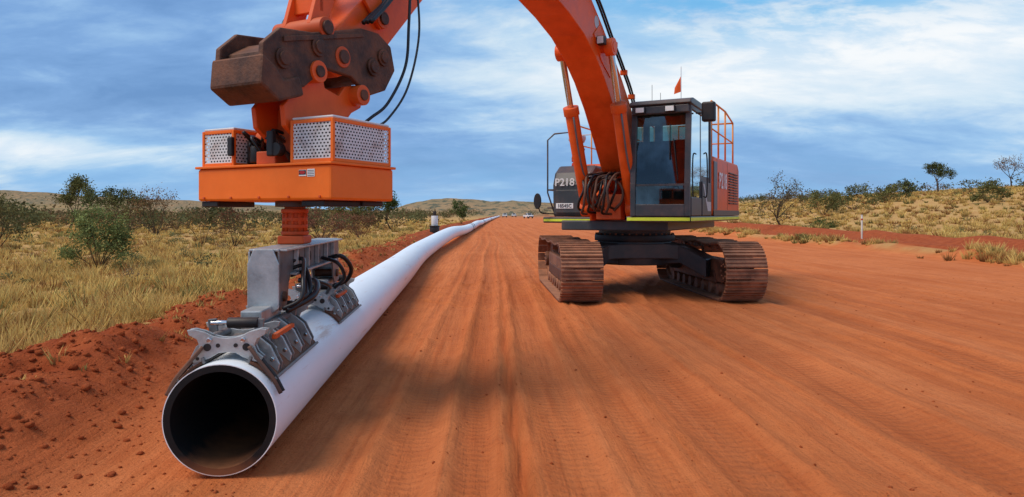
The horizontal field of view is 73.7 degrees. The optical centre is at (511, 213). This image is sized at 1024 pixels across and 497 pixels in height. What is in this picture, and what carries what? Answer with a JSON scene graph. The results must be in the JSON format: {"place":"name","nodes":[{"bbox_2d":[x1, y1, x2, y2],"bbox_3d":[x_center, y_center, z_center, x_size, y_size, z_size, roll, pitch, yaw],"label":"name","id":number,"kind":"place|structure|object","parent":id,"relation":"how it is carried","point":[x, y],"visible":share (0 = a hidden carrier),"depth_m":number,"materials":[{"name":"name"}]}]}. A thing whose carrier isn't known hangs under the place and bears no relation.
{"place":"outdoors","nodes":[
{"label":"outdoors","id":0,"kind":"place"},
{"bbox_2d":[0,190,326,211],"bbox_3d":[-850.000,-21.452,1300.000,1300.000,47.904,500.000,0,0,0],"label":"hill","id":1,"kind":"structure","parent":0,"point":[30,197],"depth_m":1183.79,"materials":[{"name":"plant"}]},
{"bbox_2d":[377,198,552,215],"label":"hill","id":2,"kind":"structure","parent":0,"point":[500,208],"depth_m":593.59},
{"bbox_2d":[0,191,1023,496],"bbox_3d":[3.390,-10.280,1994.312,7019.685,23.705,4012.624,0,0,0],"label":"ground","id":3,"kind":"structure","parent":0,"point":[788,383],"depth_m":5.72,"materials":[{"name":"soil"}]},
{"bbox_2d":[0,191,34,245],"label":"shrub","id":4,"kind":"object","parent":3,"relation":"on","point":[6,206],"visible":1,"depth_m":26.78,"materials":[{"name":"green plant"}]},
{"bbox_2d":[45,173,100,228],"bbox_3d":[-38.476,-1.014,60.609,5.646,5.294,2.776,0,0,25],"label":"tree","id":5,"kind":"object","parent":3,"relation":"on","point":[77,184],"visible":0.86,"depth_m":60.16,"materials":[{"name":"green plant"}]},
{"bbox_2d":[55,202,138,268],"bbox_3d":[-10.193,0.614,17.041,2.059,1.827,1.771,0,0,43],"label":"shrub","id":6,"kind":"object","parent":3,"relation":"on","point":[118,236],"visible":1,"depth_m":16.97,"materials":[{"name":"green plant"}]},
{"bbox_2d":[77,185,154,221],"bbox_3d":[-33.996,-0.440,57.868,4.618,3.967,5.540,0,0,24],"label":"tree","id":7,"kind":"object","parent":3,"relation":"on","point":[105,193],"visible":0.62,"depth_m":57.93,"materials":[{"name":"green plant"}]},
{"bbox_2d":[103,187,158,229],"bbox_3d":[-28.160,-0.268,49.999,3.260,3.598,4.304,0,0,25],"label":"shrub","id":8,"kind":"object","parent":3,"relation":"on","point":[123,207],"visible":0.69,"depth_m":49.99,"materials":[{"name":"green plant"}]},
{"bbox_2d":[122,182,182,234],"bbox_3d":[-23.838,-0.284,45.237,3.655,3.689,3.128,0,0,-23],"label":"shrub","id":9,"kind":"object","parent":3,"relation":"on","point":[149,201],"visible":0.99,"depth_m":45.14,"materials":[{"name":"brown plant"}]},
{"bbox_2d":[182,204,226,244],"bbox_3d":[-13.415,0.449,30.031,2.019,2.158,1.260,0,0,0],"label":"shrub","id":10,"kind":"object","parent":3,"relation":"on","point":[200,217],"visible":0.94,"depth_m":29.96,"materials":[{"name":"green plant"}]},
{"bbox_2d":[0,222,412,285],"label":"scrub","id":11,"kind":"object","parent":3,"relation":"on","point":[137,257],"visible":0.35,"depth_m":21.70,"materials":[{"name":"green plant"}]},
{"bbox_2d":[1,234,414,379],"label":"berm grass","id":12,"kind":"structure","parent":3,"relation":"on","point":[50,357],"depth_m":7.80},
{"bbox_2d":[0,218,469,352],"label":"dry grass","id":13,"kind":"structure","parent":3,"relation":"on","point":[122,302],"depth_m":13.78,"materials":[{"name":"yellow plant"}]},
{"bbox_2d":[214,207,257,245],"bbox_3d":[-11.970,0.419,29.889,2.075,2.297,2.356,0,0,-32],"label":"shrub","id":14,"kind":"object","parent":3,"relation":"on","point":[233,222],"visible":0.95,"depth_m":29.95,"materials":[{"name":"green plant"}]},
{"bbox_2d":[0,198,473,230],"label":"distant scrub","id":15,"kind":"object","parent":3,"relation":"on","point":[39,216],"visible":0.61,"depth_m":65.53,"materials":[{"name":"green plant"}]},
{"bbox_2d":[162,216,499,475],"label":"pipeline pipe","id":16,"kind":"object","parent":3,"relation":"on","point":[226,413],"visible":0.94,"depth_m":4.47,"materials":[{"name":"white metal"}]},
{"bbox_2d":[308,208,355,238],"bbox_3d":[-10.105,0.757,36.005,3.720,2.129,4.104,0,0,0],"label":"shrub","id":17,"kind":"object","parent":3,"relation":"on","point":[311,222],"visible":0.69,"depth_m":35.65,"materials":[{"name":"green plant"}]},
{"bbox_2d":[324,206,373,226],"bbox_3d":[-13.932,-0.316,60.139,4.315,3.636,5.217,0,0,-30],"label":"tree","id":18,"kind":"object","parent":3,"relation":"on","point":[352,209],"visible":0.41,"depth_m":59.19,"materials":[{"name":"green plant"}]},
{"bbox_2d":[338,211,387,237],"bbox_3d":[-8.906,0.648,39.932,2.984,1.770,2.599,0,0,41],"label":"shrub","id":19,"kind":"object","parent":3,"relation":"on","point":[354,228],"visible":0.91,"depth_m":39.91,"materials":[{"name":"green plant"}]},
{"bbox_2d":[371,190,399,228],"bbox_3d":[-11.508,-0.517,62.178,2.987,4.088,3.475,0,0,-41],"label":"tree","id":20,"kind":"object","parent":3,"relation":"on","point":[389,206],"visible":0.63,"depth_m":61.73,"materials":[{"name":"green plant"}]},
{"bbox_2d":[429,211,439,232],"bbox_3d":[-5.100,0.598,45.000,0.720,1.550,0.720,0,0,0],"label":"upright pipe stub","id":21,"kind":"object","parent":3,"relation":"on","point":[434,227],"visible":0.88,"depth_m":44.80,"materials":[{"name":"white metal"}]},
{"bbox_2d":[449,199,470,223],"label":"shrub","id":22,"kind":"object","parent":3,"relation":"on","point":[460,212],"visible":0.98,"depth_m":84.79,"materials":[{"name":"green plant"}]},
{"bbox_2d":[0,237,1018,496],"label":"dirt clods","id":23,"kind":"object","parent":3,"relation":"on","point":[40,379],"visible":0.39,"depth_m":5.11,"materials":[{"name":"brown soil"}]},
{"bbox_2d":[272,0,767,301],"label":"excavator","id":24,"kind":"object","parent":3,"relation":"on","point":[648,184],"visible":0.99,"depth_m":11.51,"materials":[{"name":"metal"}]},
{"bbox_2d":[165,0,419,395],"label":"pipe lifting attachment","id":25,"kind":"object","parent":24,"relation":"attached to","point":[301,146],"visible":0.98,"depth_m":5.08,"materials":[{"name":"metal"}]},
{"bbox_2d":[556,190,579,212],"bbox_3d":[1.106,-0.235,12.784,0.620,0.430,0.016,0,0,27],"label":"tool box door","id":26,"kind":"structure","parent":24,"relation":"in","point":[562,196],"depth_m":12.80,"materials":[{"name":"grey paint"}]},
{"bbox_2d":[523,213,533,217],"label":"utility truck","id":27,"kind":"object","parent":3,"relation":"on","point":[527,215],"visible":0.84,"depth_m":228.80,"materials":[{"name":"white metal"}]},
{"bbox_2d":[260,190,921,216],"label":"distant scrub","id":28,"kind":"object","parent":3,"relation":"on","point":[531,212],"visible":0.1,"depth_m":436.55,"materials":[{"name":"green plant"}]},
{"bbox_2d":[750,170,816,224],"bbox_3d":[22.405,-1.397,58.166,5.746,4.944,4.778,0,0,-15],"label":"tree","id":29,"kind":"object","parent":3,"relation":"on","point":[786,195],"visible":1,"depth_m":57.51,"materials":[{"name":"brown plant"}]},
{"bbox_2d":[808,216,841,227],"bbox_3d":[25.171,0.881,55.111,2.609,1.374,2.275,0,0,0],"label":"shrub","id":30,"kind":"object","parent":3,"relation":"on","point":[823,223],"visible":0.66,"depth_m":54.61,"materials":[{"name":"green plant"}]},
{"bbox_2d":[805,190,847,214],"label":"shrub","id":31,"kind":"object","parent":3,"relation":"on","point":[834,198],"visible":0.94,"depth_m":69.85,"materials":[{"name":"green plant"}]},
{"bbox_2d":[830,181,881,209],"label":"shrub","id":32,"kind":"object","parent":3,"relation":"on","point":[851,199],"visible":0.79,"depth_m":71.87,"materials":[{"name":"green plant"}]},
{"bbox_2d":[689,226,1023,266],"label":"dry grass","id":33,"kind":"structure","parent":3,"relation":"on","point":[990,250],"depth_m":27.40,"materials":[{"name":"yellow plant"}]},
{"bbox_2d":[861,215,862,238],"bbox_3d":[20.500,0.864,40.000,0.120,1.620,0.120,0,0,0],"label":"marker post","id":34,"kind":"object","parent":3,"relation":"on","point":[861,226],"visible":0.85,"depth_m":39.96,"materials":[{"name":"paint"}]},
{"bbox_2d":[719,185,1023,239],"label":"dry grass","id":35,"kind":"structure","parent":3,"relation":"on","point":[926,220],"depth_m":60.91,"materials":[{"name":"yellow plant"}]},
{"bbox_2d":[739,174,1023,209],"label":"distant scrub","id":36,"kind":"object","parent":3,"relation":"on","point":[760,197],"visible":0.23,"depth_m":114.98,"materials":[{"name":"green plant"}]},
{"bbox_2d":[739,184,1023,235],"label":"scrub","id":37,"kind":"object","parent":3,"relation":"on","point":[899,225],"visible":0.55,"depth_m":59.57,"materials":[{"name":"green plant"}]},
{"bbox_2d":[862,183,907,201],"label":"shrub","id":38,"kind":"object","parent":3,"relation":"on","point":[890,188],"visible":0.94,"depth_m":79.28,"materials":[{"name":"green plant"}]},
{"bbox_2d":[895,178,919,197],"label":"shrub","id":39,"kind":"object","parent":3,"relation":"on","point":[907,183],"visible":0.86,"depth_m":89.57,"materials":[{"name":"green plant"}]},
{"bbox_2d":[923,161,957,191],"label":"tree","id":40,"kind":"object","parent":3,"relation":"on","point":[940,170],"visible":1,"depth_m":95.98,"materials":[{"name":"green plant"}]},
{"bbox_2d":[965,177,1013,202],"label":"shrub","id":41,"kind":"object","parent":3,"relation":"on","point":[989,185],"visible":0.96,"depth_m":65.51,"materials":[{"name":"green plant"}]},
{"bbox_2d":[993,154,1023,185],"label":"tree","id":42,"kind":"object","parent":3,"relation":"on","point":[1013,164],"visible":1,"depth_m":96.83,"materials":[{"name":"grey plant"}]},
{"bbox_2d":[0,0,1023,209],"label":"sky","id":43,"kind":"structure","parent":0,"point":[833,94],"materials":[{"name":"blue"}]}
]}

